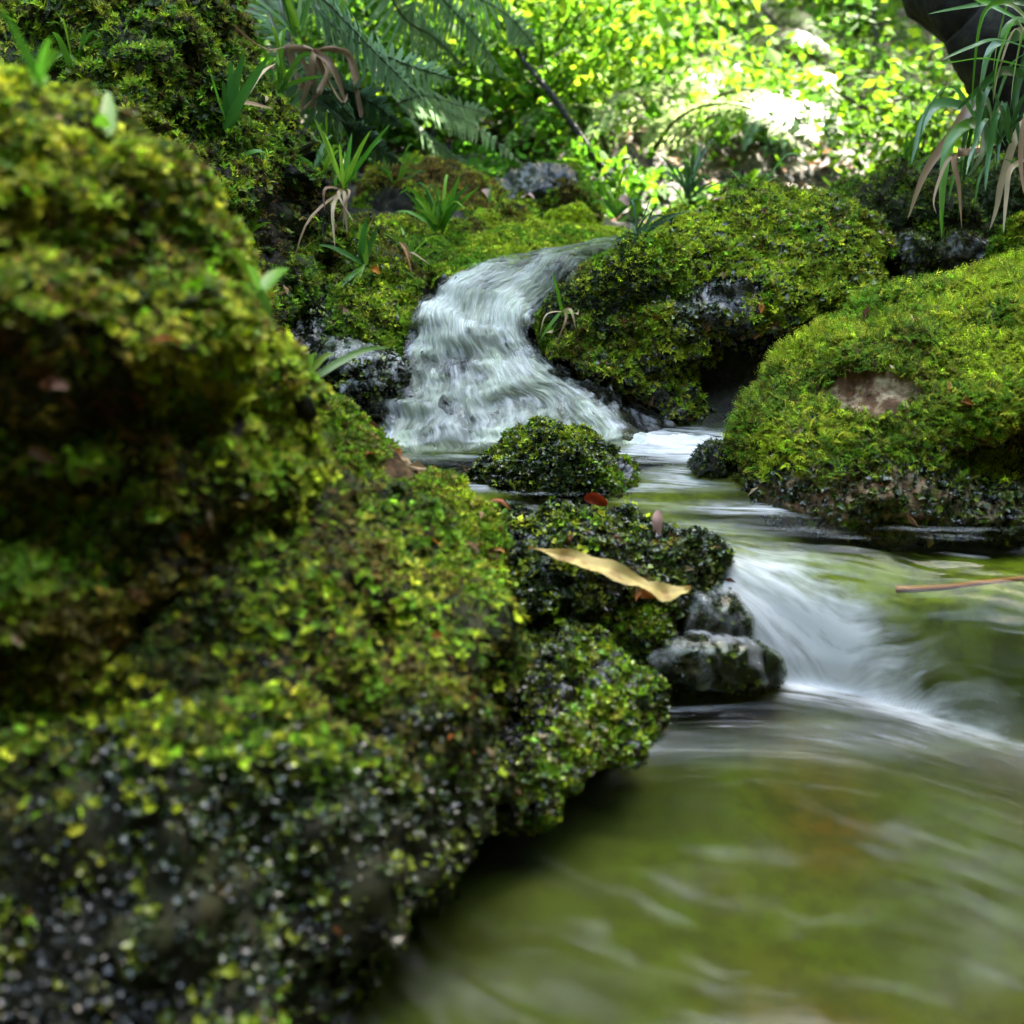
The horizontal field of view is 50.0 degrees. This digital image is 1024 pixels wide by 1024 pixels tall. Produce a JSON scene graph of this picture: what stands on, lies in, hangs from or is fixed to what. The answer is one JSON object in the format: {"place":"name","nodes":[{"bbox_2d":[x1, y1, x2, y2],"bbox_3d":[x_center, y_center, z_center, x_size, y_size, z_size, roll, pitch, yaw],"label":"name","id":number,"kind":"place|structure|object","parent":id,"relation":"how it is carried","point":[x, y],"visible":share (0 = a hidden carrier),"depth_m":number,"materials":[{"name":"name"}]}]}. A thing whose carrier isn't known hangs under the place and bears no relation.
{"place":"outdoors","nodes":[
{"label":"outdoors","id":0,"kind":"place"},
{"bbox_2d":[246,0,981,437],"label":"ground","id":1,"kind":"structure","parent":0,"point":[728,378],"depth_m":3.64,"materials":[{"name":"soil"}]},
{"bbox_2d":[0,532,225,717],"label":"mossy rock","id":2,"kind":"object","parent":1,"relation":"on","point":[65,629],"visible":0.38,"depth_m":0.86,"materials":[{"name":"plant"}]},
{"bbox_2d":[0,59,345,590],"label":"mossy boulder","id":3,"kind":"object","parent":1,"relation":"on","point":[117,256],"visible":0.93,"depth_m":0.87,"materials":[{"name":"plant"}]},
{"bbox_2d":[0,5,57,86],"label":"grass tuft","id":4,"kind":"object","parent":3,"relation":"on","point":[38,71],"visible":1,"depth_m":0.84,"materials":[{"name":"green plant"}]},
{"bbox_2d":[27,446,57,463],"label":"fallen leaf","id":5,"kind":"object","parent":3,"relation":"on","point":[42,453],"visible":1,"depth_m":0.81,"materials":[{"name":"plant"}]},
{"bbox_2d":[38,376,67,390],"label":"fallen leaf","id":6,"kind":"object","parent":3,"relation":"on","point":[50,383],"visible":1,"depth_m":0.79,"materials":[{"name":"plant"}]},
{"bbox_2d":[93,91,115,136],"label":"grass plant","id":7,"kind":"object","parent":3,"relation":"on","point":[105,119],"depth_m":0.89,"materials":[{"name":"green plant"}]},
{"bbox_2d":[149,335,178,343],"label":"fallen leaf","id":8,"kind":"object","parent":3,"relation":"on","point":[162,337],"visible":1,"depth_m":0.81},
{"bbox_2d":[231,248,288,317],"bbox_3d":[-0.223,-0.199,0.953,0.048,0.055,0.093,0,20,0],"label":"grass sprout","id":9,"kind":"object","parent":3,"relation":"on","point":[266,282],"depth_m":0.95,"materials":[{"name":"green plant"}]},
{"bbox_2d":[0,0,352,333],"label":"mossy boulder","id":10,"kind":"object","parent":1,"relation":"on","point":[147,59],"visible":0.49,"depth_m":1.70,"materials":[{"name":"plant"}]},
{"bbox_2d":[49,16,99,68],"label":"grass tuft","id":11,"kind":"object","parent":10,"relation":"on","point":[67,56],"visible":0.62,"depth_m":1.60,"materials":[{"name":"green plant"}]},
{"bbox_2d":[206,53,273,130],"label":"grass tuft","id":12,"kind":"object","parent":10,"relation":"on","point":[234,101],"visible":1,"depth_m":1.64,"materials":[{"name":"green plant"}]},
{"bbox_2d":[224,149,263,157],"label":"seedling","id":13,"kind":"object","parent":10,"relation":"on","point":[249,152],"visible":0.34,"depth_m":1.73,"materials":[{"name":"green plant"}]},
{"bbox_2d":[245,191,270,235],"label":"grass tuft","id":14,"kind":"object","parent":10,"relation":"on","point":[254,226],"visible":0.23,"depth_m":1.74,"materials":[{"name":"green plant"}]},
{"bbox_2d":[232,22,292,50],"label":"dead frond","id":15,"kind":"object","parent":10,"relation":"hanging from","point":[239,30],"visible":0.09,"depth_m":1.80,"materials":[{"name":"brown plant"}]},
{"bbox_2d":[255,0,324,37],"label":"grass tuft","id":16,"kind":"object","parent":10,"relation":"on","point":[295,21],"visible":1,"depth_m":2.01,"materials":[{"name":"green plant"}]},
{"bbox_2d":[267,26,322,95],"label":"grass tuft","id":17,"kind":"object","parent":10,"relation":"on","point":[282,85],"visible":0.99,"depth_m":1.94,"materials":[{"name":"green plant"}]},
{"bbox_2d":[295,109,347,175],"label":"grass tuft","id":18,"kind":"object","parent":10,"relation":"on","point":[320,154],"visible":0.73,"depth_m":1.95,"materials":[{"name":"green plant"}]},
{"bbox_2d":[294,119,390,257],"bbox_3d":[-0.294,-0.540,1.880,0.194,0.254,0.083,-16,25,-37],"label":"grass tuft","id":19,"kind":"object","parent":10,"relation":"on","point":[346,173],"visible":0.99,"depth_m":1.87,"materials":[{"name":"green plant"}]},
{"bbox_2d":[0,455,541,1023],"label":"mossy rock","id":20,"kind":"object","parent":1,"relation":"on","point":[284,737],"visible":0.73,"depth_m":0.88,"materials":[{"name":"plant"}]},
{"bbox_2d":[319,390,514,594],"bbox_3d":[-0.150,-0.009,1.285,0.310,0.290,0.292,0,20,0],"label":"mossy rock","id":21,"kind":"object","parent":20,"relation":"on","point":[358,440],"visible":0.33,"depth_m":1.30,"materials":[{"name":"green plant"}]},
{"bbox_2d":[305,346,389,377],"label":"grass tuft","id":22,"kind":"object","parent":21,"relation":"on","point":[328,368],"visible":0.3,"depth_m":1.31,"materials":[{"name":"green plant"}]},
{"bbox_2d":[243,0,455,144],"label":"fern","id":23,"kind":"object","parent":1,"relation":"on","point":[370,51],"visible":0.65,"depth_m":2.32,"materials":[{"name":"green plant"}]},
{"bbox_2d":[321,0,370,26],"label":"grass tuft","id":24,"kind":"object","parent":23,"relation":"on","point":[342,2],"visible":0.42,"depth_m":2.35,"materials":[{"name":"green plant"}]},
{"bbox_2d":[311,70,402,165],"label":"fern","id":25,"kind":"object","parent":1,"relation":"on","point":[373,108],"visible":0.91,"depth_m":2.26,"materials":[{"name":"green plant"}]},
{"bbox_2d":[274,44,363,121],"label":"dead frond","id":26,"kind":"object","parent":25,"relation":"hanging from","point":[323,63],"visible":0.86,"depth_m":2.18,"materials":[{"name":"brown plant"}]},
{"bbox_2d":[246,0,483,132],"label":"shrub","id":27,"kind":"object","parent":1,"relation":"on","point":[316,33],"visible":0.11,"depth_m":3.34,"materials":[{"name":"green plant"}]},
{"bbox_2d":[263,0,569,151],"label":"shrub","id":28,"kind":"object","parent":1,"relation":"on","point":[477,92],"visible":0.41,"depth_m":3.22,"materials":[{"name":"green plant"}]},
{"bbox_2d":[422,90,441,155],"bbox_3d":[-0.231,-1.109,3.193,0.069,0.249,0.204,0,20,0],"label":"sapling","id":29,"kind":"object","parent":1,"relation":"on","point":[431,131],"visible":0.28,"depth_m":3.21,"materials":[{"name":"brown plant"}]},
{"bbox_2d":[378,211,487,291],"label":"mossy rock","id":30,"kind":"object","parent":1,"relation":"on","point":[456,230],"visible":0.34,"depth_m":2.25,"materials":[{"name":"plant"}]},
{"bbox_2d":[396,174,478,234],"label":"grass tuft","id":31,"kind":"object","parent":30,"relation":"on","point":[437,218],"visible":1,"depth_m":2.21,"materials":[{"name":"green plant"}]},
{"bbox_2d":[348,150,541,229],"bbox_3d":[-0.158,-0.734,2.605,0.471,0.230,0.438,0,20,0],"label":"mossy rock","id":32,"kind":"object","parent":1,"relation":"on","point":[377,190],"visible":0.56,"depth_m":2.53,"materials":[{"name":"plant"}]},
{"bbox_2d":[359,143,426,184],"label":"grass tuft","id":33,"kind":"object","parent":32,"relation":"on","point":[402,172],"visible":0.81,"depth_m":2.48,"materials":[{"name":"green plant"}]},
{"bbox_2d":[487,184,511,211],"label":"grass tuft","id":34,"kind":"object","parent":32,"relation":"on","point":[499,201],"visible":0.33,"depth_m":2.50,"materials":[{"name":"green plant"}]},
{"bbox_2d":[387,80,521,167],"bbox_3d":[-0.184,-1.010,2.877,0.407,0.226,0.151,13,24,31],"label":"fern","id":35,"kind":"object","parent":1,"relation":"on","point":[471,110],"visible":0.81,"depth_m":2.89,"materials":[{"name":"green plant"}]},
{"bbox_2d":[357,0,536,79],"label":"fern","id":36,"kind":"object","parent":35,"relation":"attached to","point":[515,29],"visible":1,"depth_m":2.71,"materials":[{"name":"green plant"}]},
{"bbox_2d":[252,0,670,123],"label":"shrub","id":37,"kind":"object","parent":1,"relation":"on","point":[563,5],"visible":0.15,"depth_m":3.35,"materials":[{"name":"green plant"}]},
{"bbox_2d":[425,216,631,288],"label":"mossy rock","id":38,"kind":"object","parent":1,"relation":"on","point":[533,239],"visible":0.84,"depth_m":2.25,"materials":[{"name":"plant"}]},
{"bbox_2d":[423,0,657,144],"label":"shrub","id":39,"kind":"object","parent":1,"relation":"on","point":[569,70],"visible":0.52,"depth_m":3.37,"materials":[{"name":"green plant"}]},
{"bbox_2d":[496,162,607,223],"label":"grey stone","id":40,"kind":"object","parent":1,"relation":"on","point":[549,185],"visible":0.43,"depth_m":2.65,"materials":[{"name":"stone"}]},
{"bbox_2d":[498,0,617,188],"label":"leaning branch","id":41,"kind":"object","parent":1,"relation":"on","point":[567,117],"visible":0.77,"depth_m":3.17,"materials":[{"name":"brown plant"}]},
{"bbox_2d":[543,199,598,223],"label":"mossy rock","id":42,"kind":"object","parent":1,"relation":"on","point":[576,211],"visible":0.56,"depth_m":2.44,"materials":[{"name":"plant"}]},
{"bbox_2d":[429,0,762,122],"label":"shrub","id":43,"kind":"object","parent":1,"relation":"on","point":[622,59],"visible":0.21,"depth_m":3.70,"materials":[{"name":"green plant"}]},
{"bbox_2d":[463,69,734,116],"bbox_3d":[0.171,-1.545,4.324,1.637,0.351,1.373,-4,20,-12],"label":"fern","id":44,"kind":"object","parent":1,"relation":"on","point":[694,77],"visible":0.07,"depth_m":4.10,"materials":[{"name":"green plant"}]},
{"bbox_2d":[531,230,692,384],"bbox_3d":[0.171,-0.333,1.928,0.279,0.314,0.190,0,20,0],"label":"mossy rock","id":45,"kind":"object","parent":1,"relation":"on","point":[637,270],"visible":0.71,"depth_m":1.86,"materials":[{"name":"green plant"}]},
{"bbox_2d":[540,273,575,345],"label":"grass tuft","id":46,"kind":"object","parent":45,"relation":"on","point":[564,312],"visible":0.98,"depth_m":1.84,"materials":[{"name":"green plant"}]},
{"bbox_2d":[245,0,979,221],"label":"undergrowth","id":47,"kind":"object","parent":1,"relation":"on","point":[583,159],"visible":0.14,"depth_m":3.56,"materials":[{"name":"green plant"}]},
{"bbox_2d":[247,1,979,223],"bbox_3d":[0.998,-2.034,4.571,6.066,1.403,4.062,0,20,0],"label":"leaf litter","id":48,"kind":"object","parent":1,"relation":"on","point":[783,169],"visible":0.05,"depth_m":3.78,"materials":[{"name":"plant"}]},
{"bbox_2d":[590,165,650,219],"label":"grass tuft","id":49,"kind":"object","parent":1,"relation":"on","point":[614,209],"visible":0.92,"depth_m":2.64,"materials":[{"name":"green plant"}]},
{"bbox_2d":[516,0,813,84],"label":"shrub","id":50,"kind":"object","parent":1,"relation":"on","point":[704,17],"visible":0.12,"depth_m":4.37,"materials":[{"name":"green plant"}]},
{"bbox_2d":[610,50,720,89],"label":"fern","id":51,"kind":"object","parent":1,"relation":"on","point":[651,63],"depth_m":4.44,"materials":[{"name":"green plant"}]},
{"bbox_2d":[465,100,897,164],"bbox_3d":[0.380,-1.241,3.800,1.863,0.352,1.153,0,20,0],"label":"fern","id":52,"kind":"object","parent":1,"relation":"on","point":[669,126],"visible":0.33,"depth_m":3.55,"materials":[{"name":"green plant"}]},
{"bbox_2d":[594,59,798,88],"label":"fern","id":53,"kind":"object","parent":1,"relation":"on","point":[710,61],"visible":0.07,"depth_m":4.46,"materials":[{"name":"green plant"}]},
{"bbox_2d":[584,84,849,145],"bbox_3d":[0.623,-1.347,3.966,1.418,0.355,1.513,-15,25,-36],"label":"fern","id":54,"kind":"object","parent":1,"relation":"on","point":[803,132],"visible":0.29,"depth_m":3.47,"materials":[{"name":"green plant"}]},
{"bbox_2d":[546,174,899,430],"bbox_3d":[0.381,-0.375,2.019,0.658,0.463,0.445,0,20,0],"label":"mossy boulder","id":55,"kind":"object","parent":1,"relation":"on","point":[772,262],"visible":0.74,"depth_m":1.89,"materials":[{"name":"green plant"}]},
{"bbox_2d":[611,196,694,246],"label":"grass tuft","id":56,"kind":"object","parent":55,"relation":"on","point":[644,228],"visible":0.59,"depth_m":1.96,"materials":[{"name":"green plant"}]},
{"bbox_2d":[725,152,801,184],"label":"grass tuft","id":57,"kind":"object","parent":55,"relation":"on","point":[765,177],"visible":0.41,"depth_m":2.05,"materials":[{"name":"green plant"}]},
{"bbox_2d":[634,100,855,148],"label":"fern","id":58,"kind":"object","parent":1,"relation":"on","point":[841,143],"visible":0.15,"depth_m":3.78,"materials":[{"name":"green plant"}]},
{"bbox_2d":[621,28,876,69],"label":"fern","id":59,"kind":"object","parent":1,"relation":"on","point":[801,34],"visible":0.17,"depth_m":4.78,"materials":[{"name":"green plant"}]},
{"bbox_2d":[670,0,833,42],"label":"shrub","id":60,"kind":"object","parent":1,"relation":"on","point":[731,10],"visible":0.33,"depth_m":5.22,"materials":[{"name":"green plant"}]},
{"bbox_2d":[684,10,857,145],"bbox_3d":[0.884,-1.492,3.826,0.713,0.475,0.572,-17,26,-38],"label":"shrub","id":61,"kind":"object","parent":1,"relation":"on","point":[774,74],"visible":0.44,"depth_m":3.77,"materials":[{"name":"green plant"}]},
{"bbox_2d":[611,65,935,109],"bbox_3d":[0.920,-1.646,4.533,1.313,0.358,1.270,-10,22,-26],"label":"fern","id":62,"kind":"object","parent":1,"relation":"on","point":[827,76],"visible":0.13,"depth_m":4.15,"materials":[{"name":"green plant"}]},
{"bbox_2d":[699,101,856,171],"bbox_3d":[0.902,-1.200,3.691,0.506,0.337,0.467,8,21,20],"label":"fern","id":63,"kind":"object","parent":1,"relation":"on","point":[773,152],"visible":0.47,"depth_m":3.60,"materials":[{"name":"green plant"}]},
{"bbox_2d":[749,0,849,85],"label":"leaning branch","id":64,"kind":"object","parent":1,"relation":"on","point":[777,24],"visible":0.69,"depth_m":4.67,"materials":[{"name":"brown plant"}]},
{"bbox_2d":[668,9,933,54],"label":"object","id":65,"kind":"object","parent":1,"relation":"on","point":[803,14],"visible":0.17,"depth_m":5.15,"materials":[{"name":"green plant"}]},
{"bbox_2d":[700,43,914,65],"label":"fern","id":66,"kind":"object","parent":1,"relation":"on","point":[762,50],"visible":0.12,"depth_m":4.88,"materials":[{"name":"green plant"}]},
{"bbox_2d":[731,0,900,25],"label":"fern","id":67,"kind":"object","parent":1,"relation":"on","point":[766,3],"visible":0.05,"depth_m":5.43,"materials":[{"name":"green plant"}]},
{"bbox_2d":[740,0,915,38],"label":"shrub","id":68,"kind":"object","parent":1,"relation":"on","point":[828,8],"visible":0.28,"depth_m":5.34,"materials":[{"name":"green plant"}]},
{"bbox_2d":[817,21,857,50],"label":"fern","id":69,"kind":"object","parent":1,"relation":"on","point":[835,36],"visible":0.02,"depth_m":5.38,"materials":[{"name":"green plant"}]},
{"bbox_2d":[722,0,980,177],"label":"shrub","id":70,"kind":"object","parent":1,"relation":"on","point":[937,131],"visible":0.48,"depth_m":3.32,"materials":[{"name":"green plant"}]},
{"bbox_2d":[776,73,962,91],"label":"fern","id":71,"kind":"object","parent":1,"relation":"on","point":[873,89],"visible":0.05,"depth_m":4.55,"materials":[{"name":"green plant"}]},
{"bbox_2d":[790,58,952,81],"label":"fern","id":72,"kind":"object","parent":1,"relation":"on","point":[828,61],"visible":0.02,"depth_m":4.80,"materials":[{"name":"green plant"}]},
{"bbox_2d":[857,0,897,106],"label":"sapling","id":73,"kind":"object","parent":1,"relation":"on","point":[874,40],"visible":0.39,"depth_m":4.33,"materials":[{"name":"brown plant"}]},
{"bbox_2d":[885,228,935,281],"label":"grey stone","id":74,"kind":"object","parent":1,"relation":"on","point":[916,249],"visible":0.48,"depth_m":2.00,"materials":[{"name":"stone"}]},
{"bbox_2d":[825,144,1023,242],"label":"mossy boulder","id":75,"kind":"object","parent":1,"relation":"on","point":[889,191],"visible":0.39,"depth_m":2.13,"materials":[{"name":"plant"}]},
{"bbox_2d":[877,132,930,175],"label":"grass tuft","id":76,"kind":"object","parent":75,"relation":"on","point":[919,165],"visible":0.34,"depth_m":2.16,"materials":[{"name":"green plant"}]},
{"bbox_2d":[931,226,988,274],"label":"grey stone","id":77,"kind":"object","parent":1,"relation":"on","point":[957,248],"visible":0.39,"depth_m":1.98,"materials":[{"name":"stone"}]},
{"bbox_2d":[901,0,1023,152],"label":"leaning tree","id":78,"kind":"object","parent":1,"relation":"on","point":[952,31],"visible":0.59,"depth_m":2.50,"materials":[{"name":"brown plant"}]},
{"bbox_2d":[907,0,1023,236],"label":"broad leaved sedge","id":79,"kind":"object","parent":1,"relation":"on","point":[987,123],"visible":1,"depth_m":1.79,"materials":[{"name":"green plant"}]},
{"bbox_2d":[982,209,1023,260],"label":"mossy rock","id":80,"kind":"object","parent":1,"relation":"on","point":[1011,237],"visible":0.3,"depth_m":1.88,"materials":[{"name":"plant"}]},
{"bbox_2d":[341,463,1023,1023],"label":"stream bed","id":81,"kind":"object","parent":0,"point":[783,855],"visible":0.24,"depth_m":1.12,"materials":[{"name":"liquid"}]},
{"bbox_2d":[0,896,289,1023],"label":"mossy rock","id":82,"kind":"object","parent":81,"relation":"on","point":[245,989],"visible":0.27,"depth_m":0.76,"materials":[{"name":"plant"}]},
{"bbox_2d":[370,243,689,467],"bbox_3d":[0.191,-0.346,2.147,0.629,0.328,1.284,9,22,24],"label":"cascade bed","id":83,"kind":"object","parent":81,"relation":"on","point":[632,418],"visible":0.38,"depth_m":1.86,"materials":[{"name":"liquid"}]},
{"bbox_2d":[278,208,428,355],"bbox_3d":[-0.296,-0.358,1.975,0.271,0.339,0.459,8,22,21],"label":"wet rock","id":84,"kind":"object","parent":83,"relation":"on","point":[382,306],"visible":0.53,"depth_m":1.93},
{"bbox_2d":[320,217,376,288],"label":"grass tuft","id":85,"kind":"object","parent":84,"relation":"on","point":[364,251],"visible":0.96,"depth_m":1.95,"materials":[{"name":"green plant"}]},
{"bbox_2d":[382,227,441,263],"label":"grass tuft","id":86,"kind":"object","parent":84,"relation":"on","point":[411,252],"visible":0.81,"depth_m":2.07,"materials":[{"name":"green plant"}]},
{"bbox_2d":[386,254,635,461],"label":"cascade water","id":87,"kind":"structure","parent":83,"relation":"on","point":[508,304],"depth_m":1.85,"materials":[{"name":"white liquid"}]},
{"bbox_2d":[619,195,629,205],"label":"fallen leaf","id":88,"kind":"object","parent":83,"relation":"on","point":[624,198],"visible":0.98,"depth_m":2.50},
{"bbox_2d":[523,599,678,666],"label":"mossy rock","id":89,"kind":"object","parent":81,"relation":"on","point":[640,631],"visible":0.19,"depth_m":1.29,"materials":[{"name":"green plant"}]},
{"bbox_2d":[494,495,736,622],"bbox_3d":[0.089,0.064,1.370,0.394,0.122,0.251,0,20,0],"label":"mossy rock","id":90,"kind":"object","parent":81,"relation":"on","point":[625,534],"visible":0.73,"depth_m":1.32,"materials":[{"name":"green plant"}]},
{"bbox_2d":[584,492,607,506],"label":"fallen leaf","id":91,"kind":"object","parent":90,"relation":"on","point":[597,499],"visible":1,"depth_m":1.42,"materials":[{"name":"plant"}]},
{"bbox_2d":[529,546,690,601],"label":"long leaf","id":92,"kind":"object","parent":90,"relation":"on","point":[614,570],"visible":1,"depth_m":1.26,"materials":[{"name":"plant"}]},
{"bbox_2d":[652,509,662,534],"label":"fallen leaf","id":93,"kind":"object","parent":90,"relation":"on","point":[657,521],"visible":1,"depth_m":1.38,"materials":[{"name":"plant"}]},
{"bbox_2d":[676,586,754,639],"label":"wet rock","id":94,"kind":"object","parent":81,"relation":"on","point":[724,612],"visible":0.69,"depth_m":1.31,"materials":[{"name":"stone"}]},
{"bbox_2d":[718,242,1023,550],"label":"mossy boulder","id":95,"kind":"object","parent":81,"relation":"on","point":[889,416],"visible":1,"depth_m":1.49,"materials":[{"name":"green plant"}]},
{"bbox_2d":[655,137,725,201],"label":"grass tuft","id":96,"kind":"object","parent":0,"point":[689,183],"visible":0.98,"depth_m":2.58,"materials":[{"name":"green plant"}]},
{"bbox_2d":[417,430,984,736],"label":"stream water","id":97,"kind":"structure","parent":0,"point":[829,634],"depth_m":1.33,"materials":[{"name":"white liquid"}]},
{"bbox_2d":[314,334,416,420],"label":"wet rock","id":98,"kind":"object","parent":97,"relation":"on","point":[370,383],"visible":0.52,"depth_m":1.79,"materials":[{"name":"grey stone"}]},
{"bbox_2d":[462,415,642,506],"bbox_3d":[0.061,-0.080,1.632,0.269,0.115,0.190,0,20,0],"label":"mossy stone","id":99,"kind":"object","parent":97,"relation":"on","point":[537,457],"visible":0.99,"depth_m":1.59,"materials":[{"name":"green plant"}]},
{"bbox_2d":[494,614,672,836],"bbox_3d":[0.027,0.215,1.193,0.290,0.158,0.221,-18,27,-40],"label":"wet rock","id":100,"kind":"object","parent":97,"relation":"on","point":[591,699],"visible":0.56,"depth_m":1.16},
{"bbox_2d":[685,437,735,481],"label":"wet rock","id":101,"kind":"object","parent":97,"relation":"on","point":[708,459],"visible":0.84,"depth_m":1.61,"materials":[{"name":"stone"}]},
{"bbox_2d":[636,629,786,698],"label":"wet rock","id":102,"kind":"object","parent":97,"relation":"on","point":[698,663],"visible":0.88,"depth_m":1.28,"materials":[{"name":"stone"}]},
{"bbox_2d":[895,576,1023,592],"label":"red twig","id":103,"kind":"object","parent":97,"relation":"in","point":[916,588],"visible":1,"depth_m":1.33,"materials":[{"name":"wood"}]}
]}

